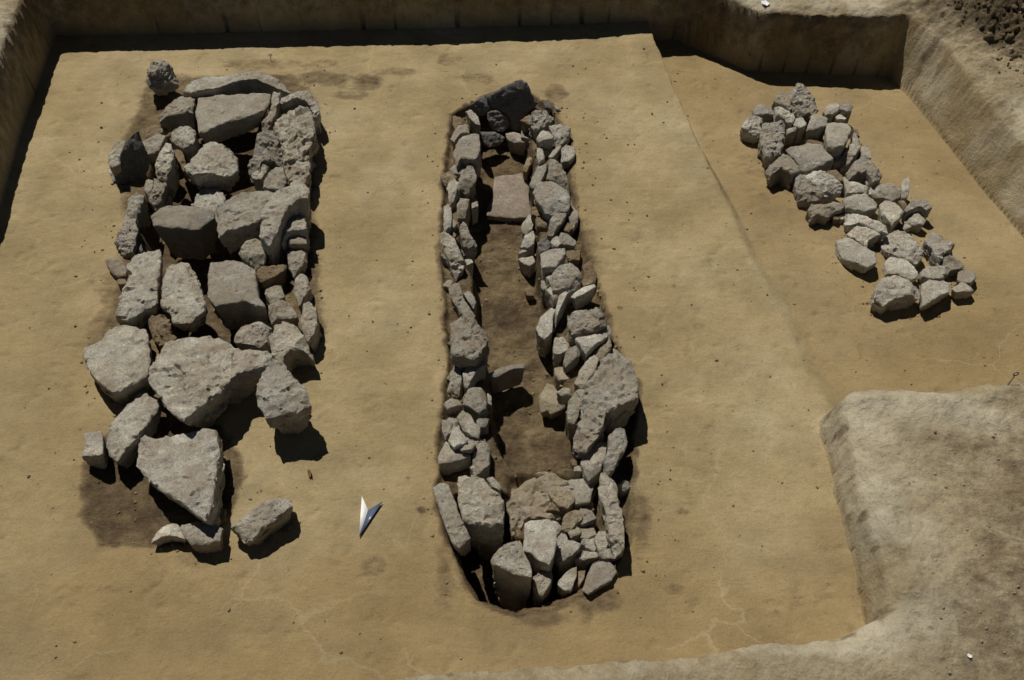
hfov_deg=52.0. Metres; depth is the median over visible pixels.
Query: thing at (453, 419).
stone chip
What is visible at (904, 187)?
stone
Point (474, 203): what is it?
stone
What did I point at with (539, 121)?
stone
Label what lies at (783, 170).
stone
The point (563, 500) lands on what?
stone
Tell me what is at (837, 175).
stone
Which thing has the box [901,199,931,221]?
stone
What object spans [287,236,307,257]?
stone
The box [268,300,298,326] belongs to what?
stone
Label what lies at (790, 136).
stone
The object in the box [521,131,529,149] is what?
stone chip
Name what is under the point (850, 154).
stone
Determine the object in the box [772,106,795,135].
stone
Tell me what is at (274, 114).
stone
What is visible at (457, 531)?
flat stone
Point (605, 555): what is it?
stone chip
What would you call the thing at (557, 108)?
stone
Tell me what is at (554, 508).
stone chip
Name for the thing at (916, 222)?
stone
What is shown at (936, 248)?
boulder
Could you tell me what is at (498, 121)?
stone
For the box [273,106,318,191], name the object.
flat stone
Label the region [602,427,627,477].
stone
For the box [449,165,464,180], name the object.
stone
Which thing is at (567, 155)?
stone
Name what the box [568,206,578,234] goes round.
cobble
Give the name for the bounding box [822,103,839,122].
stone
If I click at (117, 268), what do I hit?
cobble
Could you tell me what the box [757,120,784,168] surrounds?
boulder
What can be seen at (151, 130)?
stone
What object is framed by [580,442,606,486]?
stone
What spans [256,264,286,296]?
stone
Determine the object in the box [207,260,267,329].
flat stone
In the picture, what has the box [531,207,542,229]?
stone
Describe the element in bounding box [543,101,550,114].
stone
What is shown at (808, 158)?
flat stone
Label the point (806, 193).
stone
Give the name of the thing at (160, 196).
stone
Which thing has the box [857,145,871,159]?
stone
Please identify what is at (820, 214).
stone
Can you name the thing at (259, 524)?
stone
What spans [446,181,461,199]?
stone chip
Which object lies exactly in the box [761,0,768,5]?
paper tag
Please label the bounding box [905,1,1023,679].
bank crumbs
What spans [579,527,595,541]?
stone chip
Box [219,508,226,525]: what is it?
stone
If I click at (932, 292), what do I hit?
stone
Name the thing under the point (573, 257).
stone
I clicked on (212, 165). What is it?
stone
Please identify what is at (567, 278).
boulder
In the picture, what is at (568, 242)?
stone
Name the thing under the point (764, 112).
stone
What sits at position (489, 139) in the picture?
stone
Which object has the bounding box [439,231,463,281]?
stone
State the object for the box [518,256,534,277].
stone
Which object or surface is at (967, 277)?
stone
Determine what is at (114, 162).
stone
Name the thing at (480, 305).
floor crumbs
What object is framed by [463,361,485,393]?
stone
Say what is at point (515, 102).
flat stone
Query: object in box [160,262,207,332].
boulder
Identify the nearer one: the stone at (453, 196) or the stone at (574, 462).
the stone at (574, 462)
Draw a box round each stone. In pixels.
[81,431,107,468]
[83,325,153,403]
[106,388,161,468]
[108,140,125,176]
[108,168,116,182]
[114,219,141,257]
[115,249,162,328]
[116,131,150,184]
[123,192,150,229]
[136,236,143,253]
[136,428,225,525]
[143,134,166,164]
[144,125,170,142]
[144,179,153,207]
[148,178,173,212]
[148,313,178,350]
[148,390,167,409]
[151,523,185,545]
[155,143,179,197]
[158,96,196,131]
[170,126,199,163]
[174,149,189,180]
[180,522,222,553]
[182,71,290,102]
[183,142,239,191]
[191,187,225,228]
[195,93,270,142]
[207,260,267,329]
[216,190,274,253]
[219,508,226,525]
[231,497,292,546]
[234,321,273,351]
[239,238,266,272]
[248,130,282,183]
[251,163,270,190]
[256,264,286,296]
[256,359,311,433]
[259,181,311,265]
[262,92,282,131]
[263,167,287,192]
[265,285,285,305]
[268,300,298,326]
[268,321,314,372]
[271,248,284,264]
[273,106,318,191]
[280,90,321,134]
[280,215,309,256]
[286,250,307,279]
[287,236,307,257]
[294,274,313,312]
[300,301,321,351]
[432,483,470,555]
[438,441,471,474]
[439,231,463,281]
[441,420,452,442]
[443,204,452,233]
[446,368,463,399]
[448,179,458,208]
[448,283,475,318]
[448,428,467,449]
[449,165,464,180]
[450,124,469,148]
[453,116,465,131]
[453,134,481,177]
[457,198,470,227]
[457,411,479,439]
[458,165,476,203]
[459,222,476,261]
[463,291,476,314]
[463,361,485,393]
[463,387,489,419]
[465,110,480,135]
[465,259,472,276]
[466,95,490,116]
[471,198,477,224]
[472,438,490,479]
[474,418,488,434]
[480,132,504,147]
[486,79,537,130]
[486,110,509,131]
[486,173,530,222]
[486,477,498,492]
[487,393,491,417]
[488,364,523,392]
[506,132,525,155]
[518,249,531,259]
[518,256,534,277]
[520,231,535,256]
[521,214,533,238]
[523,157,531,181]
[523,519,556,580]
[528,110,552,142]
[529,163,546,204]
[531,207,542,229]
[532,181,570,222]
[535,217,548,234]
[535,308,554,357]
[536,148,544,165]
[537,237,550,258]
[539,383,565,418]
[540,248,565,280]
[541,280,547,304]
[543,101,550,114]
[546,161,569,194]
[547,212,565,239]
[548,146,561,160]
[548,486,573,512]
[549,123,570,147]
[552,337,568,367]
[554,105,560,111]
[554,291,567,331]
[554,366,569,390]
[554,540,580,575]
[557,567,576,599]
[558,232,576,250]
[561,146,574,168]
[561,510,582,537]
[563,346,580,373]
[566,250,580,265]
[566,389,580,439]
[567,479,593,509]
[570,459,579,469]
[571,284,595,309]
[572,352,638,462]
[573,570,584,592]
[574,355,598,392]
[575,332,606,361]
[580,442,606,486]
[581,261,596,287]
[582,561,616,594]
[594,531,608,554]
[595,339,611,364]
[598,472,624,559]
[600,325,610,341]
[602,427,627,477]
[739,115,762,144]
[752,104,773,127]
[764,153,801,189]
[771,92,791,120]
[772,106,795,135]
[785,127,796,145]
[785,143,833,174]
[792,174,823,207]
[793,117,805,143]
[804,170,842,203]
[805,139,824,148]
[805,201,844,225]
[806,114,827,141]
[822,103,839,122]
[824,122,851,159]
[826,170,843,183]
[832,156,841,170]
[832,211,843,224]
[834,114,846,122]
[835,238,876,273]
[838,101,852,123]
[838,133,860,172]
[842,178,868,197]
[842,192,876,218]
[843,212,887,242]
[845,155,881,193]
[846,226,879,247]
[850,129,859,141]
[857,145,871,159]
[868,183,900,205]
[868,275,919,314]
[876,200,903,234]
[879,230,922,267]
[882,257,917,282]
[897,200,906,210]
[899,177,909,201]
[899,222,910,232]
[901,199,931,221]
[906,213,925,232]
[917,265,947,285]
[918,280,950,310]
[940,253,963,278]
[951,282,973,299]
[956,269,975,286]
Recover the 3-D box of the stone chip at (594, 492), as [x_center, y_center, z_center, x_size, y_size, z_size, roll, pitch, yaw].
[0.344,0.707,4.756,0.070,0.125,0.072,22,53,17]
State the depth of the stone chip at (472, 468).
4.70 m
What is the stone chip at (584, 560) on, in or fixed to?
on the excavation floor
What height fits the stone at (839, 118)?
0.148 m
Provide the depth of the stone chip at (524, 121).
6.33 m
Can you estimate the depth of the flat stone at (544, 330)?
5.32 m
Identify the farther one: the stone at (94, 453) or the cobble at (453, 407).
the cobble at (453, 407)
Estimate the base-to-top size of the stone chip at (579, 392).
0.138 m
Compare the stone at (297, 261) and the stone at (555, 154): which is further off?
the stone at (555, 154)
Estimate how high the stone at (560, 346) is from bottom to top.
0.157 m
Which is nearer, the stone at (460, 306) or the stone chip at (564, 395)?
the stone chip at (564, 395)
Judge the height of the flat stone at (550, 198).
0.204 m
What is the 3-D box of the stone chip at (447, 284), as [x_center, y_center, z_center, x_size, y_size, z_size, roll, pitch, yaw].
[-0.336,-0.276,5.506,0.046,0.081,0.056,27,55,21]
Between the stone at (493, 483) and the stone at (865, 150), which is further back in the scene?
the stone at (865, 150)
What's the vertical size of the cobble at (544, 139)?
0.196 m
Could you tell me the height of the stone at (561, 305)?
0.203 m
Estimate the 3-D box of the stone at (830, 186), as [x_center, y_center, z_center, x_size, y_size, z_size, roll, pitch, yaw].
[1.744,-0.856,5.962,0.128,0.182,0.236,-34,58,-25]
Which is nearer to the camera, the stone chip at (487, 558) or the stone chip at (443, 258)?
the stone chip at (487, 558)
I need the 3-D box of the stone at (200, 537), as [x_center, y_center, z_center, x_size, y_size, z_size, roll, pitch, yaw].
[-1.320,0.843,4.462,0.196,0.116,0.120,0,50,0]
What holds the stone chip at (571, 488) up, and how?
on the excavation floor
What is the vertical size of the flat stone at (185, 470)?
0.251 m
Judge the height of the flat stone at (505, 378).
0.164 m
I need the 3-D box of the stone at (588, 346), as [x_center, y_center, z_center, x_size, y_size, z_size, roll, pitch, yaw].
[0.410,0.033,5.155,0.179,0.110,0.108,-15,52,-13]
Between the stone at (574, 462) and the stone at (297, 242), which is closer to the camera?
the stone at (574, 462)
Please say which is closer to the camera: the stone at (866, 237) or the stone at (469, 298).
the stone at (469, 298)
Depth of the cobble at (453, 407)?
4.90 m
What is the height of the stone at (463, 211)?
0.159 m
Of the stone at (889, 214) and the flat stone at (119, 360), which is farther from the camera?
the stone at (889, 214)
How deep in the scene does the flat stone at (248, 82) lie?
6.36 m
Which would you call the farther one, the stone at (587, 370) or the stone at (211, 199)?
the stone at (211, 199)
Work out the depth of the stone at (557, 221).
5.69 m
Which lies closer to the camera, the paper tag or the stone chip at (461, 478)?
the stone chip at (461, 478)
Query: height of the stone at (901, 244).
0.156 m
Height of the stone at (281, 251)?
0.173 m
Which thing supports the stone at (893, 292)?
on the excavation floor
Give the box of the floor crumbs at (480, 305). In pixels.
[0,43,1022,659]
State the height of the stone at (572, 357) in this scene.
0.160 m
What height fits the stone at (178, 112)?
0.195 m
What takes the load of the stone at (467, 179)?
on the excavation floor
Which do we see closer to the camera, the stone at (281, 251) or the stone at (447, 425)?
the stone at (447, 425)
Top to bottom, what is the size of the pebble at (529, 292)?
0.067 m
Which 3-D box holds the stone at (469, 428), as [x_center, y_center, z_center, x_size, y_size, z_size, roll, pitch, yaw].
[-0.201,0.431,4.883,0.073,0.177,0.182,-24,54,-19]
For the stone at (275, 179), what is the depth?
5.83 m
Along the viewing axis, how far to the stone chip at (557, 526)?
4.57 m
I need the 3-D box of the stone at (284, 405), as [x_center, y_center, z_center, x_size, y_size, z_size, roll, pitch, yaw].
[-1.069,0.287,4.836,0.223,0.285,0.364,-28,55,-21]
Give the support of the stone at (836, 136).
on the excavation floor
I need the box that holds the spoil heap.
[907,0,1023,65]
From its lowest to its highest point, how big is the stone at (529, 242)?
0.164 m
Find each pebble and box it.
[515,530,521,535]
[524,286,533,300]
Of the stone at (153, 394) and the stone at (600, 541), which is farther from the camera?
the stone at (153, 394)
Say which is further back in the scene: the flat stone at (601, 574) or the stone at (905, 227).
the stone at (905, 227)
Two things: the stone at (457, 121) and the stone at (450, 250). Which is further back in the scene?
the stone at (457, 121)
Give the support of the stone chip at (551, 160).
on the excavation floor
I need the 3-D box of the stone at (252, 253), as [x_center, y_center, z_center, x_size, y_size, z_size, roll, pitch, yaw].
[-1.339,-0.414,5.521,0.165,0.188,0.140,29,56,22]
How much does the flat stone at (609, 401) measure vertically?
0.325 m
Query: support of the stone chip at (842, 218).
on the excavation floor
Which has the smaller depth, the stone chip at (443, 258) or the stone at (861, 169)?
the stone chip at (443, 258)
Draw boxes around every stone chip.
[117,279,125,288]
[440,171,457,190]
[441,253,446,265]
[443,280,453,290]
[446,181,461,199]
[447,415,458,425]
[448,425,459,436]
[449,231,456,239]
[451,218,457,232]
[458,433,475,457]
[458,475,468,482]
[470,465,488,474]
[476,418,489,435]
[481,555,492,560]
[520,115,530,132]
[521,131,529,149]
[535,146,549,157]
[545,275,551,287]
[545,287,559,308]
[546,502,571,517]
[547,159,555,171]
[550,236,561,248]
[551,521,560,535]
[556,532,567,551]
[557,387,571,404]
[560,485,574,498]
[562,222,573,236]
[567,527,580,542]
[573,465,581,479]
[575,551,598,570]
[576,389,583,400]
[579,508,596,527]
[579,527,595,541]
[581,505,594,513]
[581,538,586,550]
[585,538,595,551]
[591,486,596,501]
[599,548,616,564]
[617,480,630,497]
[838,215,844,223]
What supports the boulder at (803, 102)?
on the excavation floor
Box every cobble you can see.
[105,258,126,278]
[443,399,462,417]
[532,571,552,604]
[536,130,552,153]
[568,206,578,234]
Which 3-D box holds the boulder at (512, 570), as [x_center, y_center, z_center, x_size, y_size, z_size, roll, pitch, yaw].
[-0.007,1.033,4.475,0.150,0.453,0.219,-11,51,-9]
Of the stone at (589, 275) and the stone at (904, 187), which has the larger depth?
the stone at (904, 187)
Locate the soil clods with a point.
(999, 37)
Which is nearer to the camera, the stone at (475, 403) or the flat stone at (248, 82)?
the stone at (475, 403)
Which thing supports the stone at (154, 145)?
on the excavation floor
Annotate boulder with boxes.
[146,60,178,95]
[148,336,271,427]
[151,205,216,259]
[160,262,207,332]
[450,313,488,375]
[457,476,504,556]
[491,541,531,611]
[504,472,567,541]
[551,263,581,303]
[567,307,606,346]
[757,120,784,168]
[790,83,818,119]
[922,232,954,266]
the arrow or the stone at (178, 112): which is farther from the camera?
the stone at (178, 112)
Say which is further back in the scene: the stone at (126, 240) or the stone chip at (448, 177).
the stone chip at (448, 177)
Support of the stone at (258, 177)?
on the excavation floor
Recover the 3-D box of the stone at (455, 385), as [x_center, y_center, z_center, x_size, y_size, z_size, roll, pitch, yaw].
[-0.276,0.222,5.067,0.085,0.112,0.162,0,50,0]
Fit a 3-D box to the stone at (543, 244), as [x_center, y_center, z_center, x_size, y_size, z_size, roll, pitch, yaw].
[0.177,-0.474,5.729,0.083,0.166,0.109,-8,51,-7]
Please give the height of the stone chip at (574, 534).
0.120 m
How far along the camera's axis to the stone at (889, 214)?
5.74 m
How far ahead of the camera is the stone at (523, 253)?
5.80 m
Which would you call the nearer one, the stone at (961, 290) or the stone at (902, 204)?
the stone at (961, 290)
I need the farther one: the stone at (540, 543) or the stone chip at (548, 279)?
the stone chip at (548, 279)
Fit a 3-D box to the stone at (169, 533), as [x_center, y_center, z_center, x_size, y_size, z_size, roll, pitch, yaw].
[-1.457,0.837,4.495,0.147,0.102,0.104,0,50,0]
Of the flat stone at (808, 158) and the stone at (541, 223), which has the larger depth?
the flat stone at (808, 158)
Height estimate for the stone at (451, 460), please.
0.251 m
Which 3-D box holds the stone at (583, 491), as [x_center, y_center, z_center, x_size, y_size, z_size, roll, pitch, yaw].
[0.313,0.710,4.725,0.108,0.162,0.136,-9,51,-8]
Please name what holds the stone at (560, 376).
on the excavation floor
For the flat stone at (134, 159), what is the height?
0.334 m
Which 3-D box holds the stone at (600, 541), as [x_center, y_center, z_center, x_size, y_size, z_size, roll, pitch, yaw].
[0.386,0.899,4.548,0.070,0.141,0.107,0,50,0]
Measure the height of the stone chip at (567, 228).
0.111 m
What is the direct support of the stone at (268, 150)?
on the excavation floor
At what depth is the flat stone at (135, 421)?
4.76 m
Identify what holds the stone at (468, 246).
on the excavation floor
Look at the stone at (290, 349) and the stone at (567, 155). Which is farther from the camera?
the stone at (567, 155)
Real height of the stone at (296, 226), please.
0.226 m
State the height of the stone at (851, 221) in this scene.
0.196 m
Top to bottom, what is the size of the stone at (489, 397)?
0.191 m
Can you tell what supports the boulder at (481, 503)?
on the excavation floor
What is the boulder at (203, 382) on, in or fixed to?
on the excavation floor
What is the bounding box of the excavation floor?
[0,21,1023,679]
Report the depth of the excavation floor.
5.19 m
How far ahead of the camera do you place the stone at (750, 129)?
6.28 m
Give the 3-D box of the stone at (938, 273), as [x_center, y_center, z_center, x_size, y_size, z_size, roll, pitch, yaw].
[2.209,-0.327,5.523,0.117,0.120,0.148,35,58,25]
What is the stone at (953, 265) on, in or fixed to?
on the excavation floor
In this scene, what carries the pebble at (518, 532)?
on the excavation floor
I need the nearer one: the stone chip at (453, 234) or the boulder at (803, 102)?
the stone chip at (453, 234)
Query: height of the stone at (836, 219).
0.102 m
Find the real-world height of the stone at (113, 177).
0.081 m
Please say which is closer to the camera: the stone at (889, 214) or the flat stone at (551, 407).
the flat stone at (551, 407)
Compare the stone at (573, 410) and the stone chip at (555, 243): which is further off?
the stone chip at (555, 243)
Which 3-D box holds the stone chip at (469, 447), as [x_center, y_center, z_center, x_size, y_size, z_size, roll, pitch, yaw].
[-0.221,0.490,4.830,0.118,0.184,0.161,0,50,0]
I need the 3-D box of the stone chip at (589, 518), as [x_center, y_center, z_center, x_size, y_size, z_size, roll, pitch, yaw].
[0.319,0.812,4.656,0.096,0.136,0.086,-28,55,-21]
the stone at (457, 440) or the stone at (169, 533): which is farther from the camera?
the stone at (457, 440)
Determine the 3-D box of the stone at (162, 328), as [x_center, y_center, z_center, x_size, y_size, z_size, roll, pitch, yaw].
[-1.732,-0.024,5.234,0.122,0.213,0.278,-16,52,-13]
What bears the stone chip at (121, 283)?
on the excavation floor
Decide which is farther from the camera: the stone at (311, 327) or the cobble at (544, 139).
the cobble at (544, 139)
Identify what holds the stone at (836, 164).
on the excavation floor
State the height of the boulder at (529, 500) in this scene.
0.244 m
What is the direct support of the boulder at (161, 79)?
on the excavation floor
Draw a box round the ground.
[0,0,1023,679]
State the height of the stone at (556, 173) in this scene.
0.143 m
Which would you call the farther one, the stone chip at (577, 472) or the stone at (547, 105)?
the stone at (547, 105)
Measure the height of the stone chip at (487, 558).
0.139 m
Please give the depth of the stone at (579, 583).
4.42 m
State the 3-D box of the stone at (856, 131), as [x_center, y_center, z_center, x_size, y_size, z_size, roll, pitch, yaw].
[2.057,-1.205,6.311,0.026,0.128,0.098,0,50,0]
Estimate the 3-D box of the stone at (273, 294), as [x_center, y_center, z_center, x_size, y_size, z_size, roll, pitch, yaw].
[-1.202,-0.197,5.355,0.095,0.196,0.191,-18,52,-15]
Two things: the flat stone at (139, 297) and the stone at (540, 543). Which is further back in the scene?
the flat stone at (139, 297)
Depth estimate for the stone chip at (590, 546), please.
4.52 m
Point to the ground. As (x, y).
(922, 514)
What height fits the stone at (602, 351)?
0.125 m
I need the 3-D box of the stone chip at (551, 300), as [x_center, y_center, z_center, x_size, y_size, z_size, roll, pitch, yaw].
[0.214,-0.211,5.422,0.090,0.131,0.116,0,50,0]
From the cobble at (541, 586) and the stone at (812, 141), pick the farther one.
the stone at (812, 141)
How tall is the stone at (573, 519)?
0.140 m
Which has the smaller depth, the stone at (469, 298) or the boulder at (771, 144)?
the stone at (469, 298)
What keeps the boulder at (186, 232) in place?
on the excavation floor
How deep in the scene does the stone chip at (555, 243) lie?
5.63 m
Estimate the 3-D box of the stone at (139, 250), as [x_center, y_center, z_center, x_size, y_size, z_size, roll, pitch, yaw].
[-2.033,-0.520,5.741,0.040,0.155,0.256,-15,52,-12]
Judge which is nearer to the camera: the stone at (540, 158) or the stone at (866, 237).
the stone at (866, 237)
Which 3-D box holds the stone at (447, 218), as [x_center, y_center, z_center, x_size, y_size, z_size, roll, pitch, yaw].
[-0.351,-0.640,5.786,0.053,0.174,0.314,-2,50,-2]
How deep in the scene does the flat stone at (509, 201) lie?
6.14 m
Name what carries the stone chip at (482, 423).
on the excavation floor
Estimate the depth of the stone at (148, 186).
5.87 m
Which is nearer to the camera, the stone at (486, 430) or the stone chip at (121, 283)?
the stone at (486, 430)
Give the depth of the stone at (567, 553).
4.46 m
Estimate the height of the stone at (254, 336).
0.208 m
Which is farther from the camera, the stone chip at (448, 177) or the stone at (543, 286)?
the stone chip at (448, 177)
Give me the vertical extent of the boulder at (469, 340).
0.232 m
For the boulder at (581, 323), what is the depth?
5.17 m
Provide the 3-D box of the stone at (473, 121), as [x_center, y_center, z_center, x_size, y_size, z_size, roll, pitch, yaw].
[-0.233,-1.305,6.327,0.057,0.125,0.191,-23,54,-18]
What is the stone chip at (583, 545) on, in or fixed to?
on the excavation floor
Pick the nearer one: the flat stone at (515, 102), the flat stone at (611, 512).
the flat stone at (611, 512)
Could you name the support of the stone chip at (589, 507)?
on the excavation floor
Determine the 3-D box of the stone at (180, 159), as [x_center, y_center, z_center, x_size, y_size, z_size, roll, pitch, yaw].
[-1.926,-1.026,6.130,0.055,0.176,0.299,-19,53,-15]
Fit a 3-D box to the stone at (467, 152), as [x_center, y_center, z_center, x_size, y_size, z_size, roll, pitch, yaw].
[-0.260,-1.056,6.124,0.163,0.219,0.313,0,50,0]
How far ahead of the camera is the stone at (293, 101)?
6.24 m
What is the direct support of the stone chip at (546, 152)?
on the excavation floor
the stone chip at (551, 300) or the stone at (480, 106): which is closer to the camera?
the stone chip at (551, 300)
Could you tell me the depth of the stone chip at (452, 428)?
4.85 m
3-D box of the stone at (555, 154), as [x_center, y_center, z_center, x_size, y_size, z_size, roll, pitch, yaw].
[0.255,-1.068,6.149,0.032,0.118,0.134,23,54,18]
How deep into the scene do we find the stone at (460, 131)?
6.19 m
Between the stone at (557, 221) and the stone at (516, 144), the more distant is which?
the stone at (516, 144)
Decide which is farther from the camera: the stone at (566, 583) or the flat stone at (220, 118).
the flat stone at (220, 118)
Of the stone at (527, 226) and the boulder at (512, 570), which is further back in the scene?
the stone at (527, 226)
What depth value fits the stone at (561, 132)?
6.17 m
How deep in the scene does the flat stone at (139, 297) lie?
5.26 m
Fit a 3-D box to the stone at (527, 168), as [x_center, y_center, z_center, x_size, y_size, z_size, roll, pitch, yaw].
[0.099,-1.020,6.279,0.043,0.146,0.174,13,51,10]
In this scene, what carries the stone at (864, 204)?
on the excavation floor
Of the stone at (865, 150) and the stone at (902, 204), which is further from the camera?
the stone at (865, 150)
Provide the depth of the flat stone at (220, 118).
6.17 m
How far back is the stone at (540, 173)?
6.04 m
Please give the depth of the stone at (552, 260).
5.53 m
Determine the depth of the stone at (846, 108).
6.34 m
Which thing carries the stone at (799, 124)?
on the excavation floor
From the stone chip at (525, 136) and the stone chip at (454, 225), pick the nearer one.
the stone chip at (454, 225)
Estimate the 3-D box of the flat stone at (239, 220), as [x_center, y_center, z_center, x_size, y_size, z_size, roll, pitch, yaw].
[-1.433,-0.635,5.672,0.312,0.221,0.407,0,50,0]
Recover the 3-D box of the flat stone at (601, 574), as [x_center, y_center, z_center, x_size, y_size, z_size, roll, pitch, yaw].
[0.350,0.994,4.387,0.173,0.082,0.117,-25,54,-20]
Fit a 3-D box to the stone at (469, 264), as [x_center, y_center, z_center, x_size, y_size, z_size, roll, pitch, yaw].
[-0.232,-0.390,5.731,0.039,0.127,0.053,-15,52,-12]
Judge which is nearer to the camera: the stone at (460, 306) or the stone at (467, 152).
the stone at (460, 306)
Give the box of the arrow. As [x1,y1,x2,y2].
[359,498,382,535]
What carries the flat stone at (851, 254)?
on the excavation floor
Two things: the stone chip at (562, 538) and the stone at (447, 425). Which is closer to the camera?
the stone chip at (562, 538)
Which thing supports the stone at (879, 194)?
on the excavation floor
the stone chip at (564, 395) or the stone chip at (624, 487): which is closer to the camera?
the stone chip at (624, 487)
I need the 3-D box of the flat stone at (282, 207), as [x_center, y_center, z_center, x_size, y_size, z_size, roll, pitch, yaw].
[-1.224,-0.600,5.624,0.212,0.364,0.463,23,54,18]
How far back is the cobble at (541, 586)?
4.35 m
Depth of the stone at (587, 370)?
5.02 m
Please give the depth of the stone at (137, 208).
5.78 m
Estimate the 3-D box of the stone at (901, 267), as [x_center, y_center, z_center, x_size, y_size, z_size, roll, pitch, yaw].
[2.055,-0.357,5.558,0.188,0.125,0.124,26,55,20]
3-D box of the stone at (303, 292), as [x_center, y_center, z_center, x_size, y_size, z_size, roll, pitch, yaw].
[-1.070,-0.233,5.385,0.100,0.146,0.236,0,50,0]
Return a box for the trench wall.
[0,0,1023,679]
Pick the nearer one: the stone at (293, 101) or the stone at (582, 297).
the stone at (582, 297)
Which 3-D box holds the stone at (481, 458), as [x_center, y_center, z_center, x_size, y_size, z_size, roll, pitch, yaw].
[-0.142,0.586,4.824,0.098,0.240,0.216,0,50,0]
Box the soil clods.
[954,0,1023,79]
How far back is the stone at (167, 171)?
5.95 m
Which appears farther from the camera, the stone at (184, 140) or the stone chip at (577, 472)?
the stone at (184, 140)
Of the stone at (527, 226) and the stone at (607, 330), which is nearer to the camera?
the stone at (607, 330)
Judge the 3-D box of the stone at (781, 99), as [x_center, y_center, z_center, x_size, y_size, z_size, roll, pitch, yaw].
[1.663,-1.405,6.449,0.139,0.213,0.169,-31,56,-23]
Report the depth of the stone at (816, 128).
6.21 m
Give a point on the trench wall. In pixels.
(930, 72)
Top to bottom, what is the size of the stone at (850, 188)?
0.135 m
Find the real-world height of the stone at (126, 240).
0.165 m

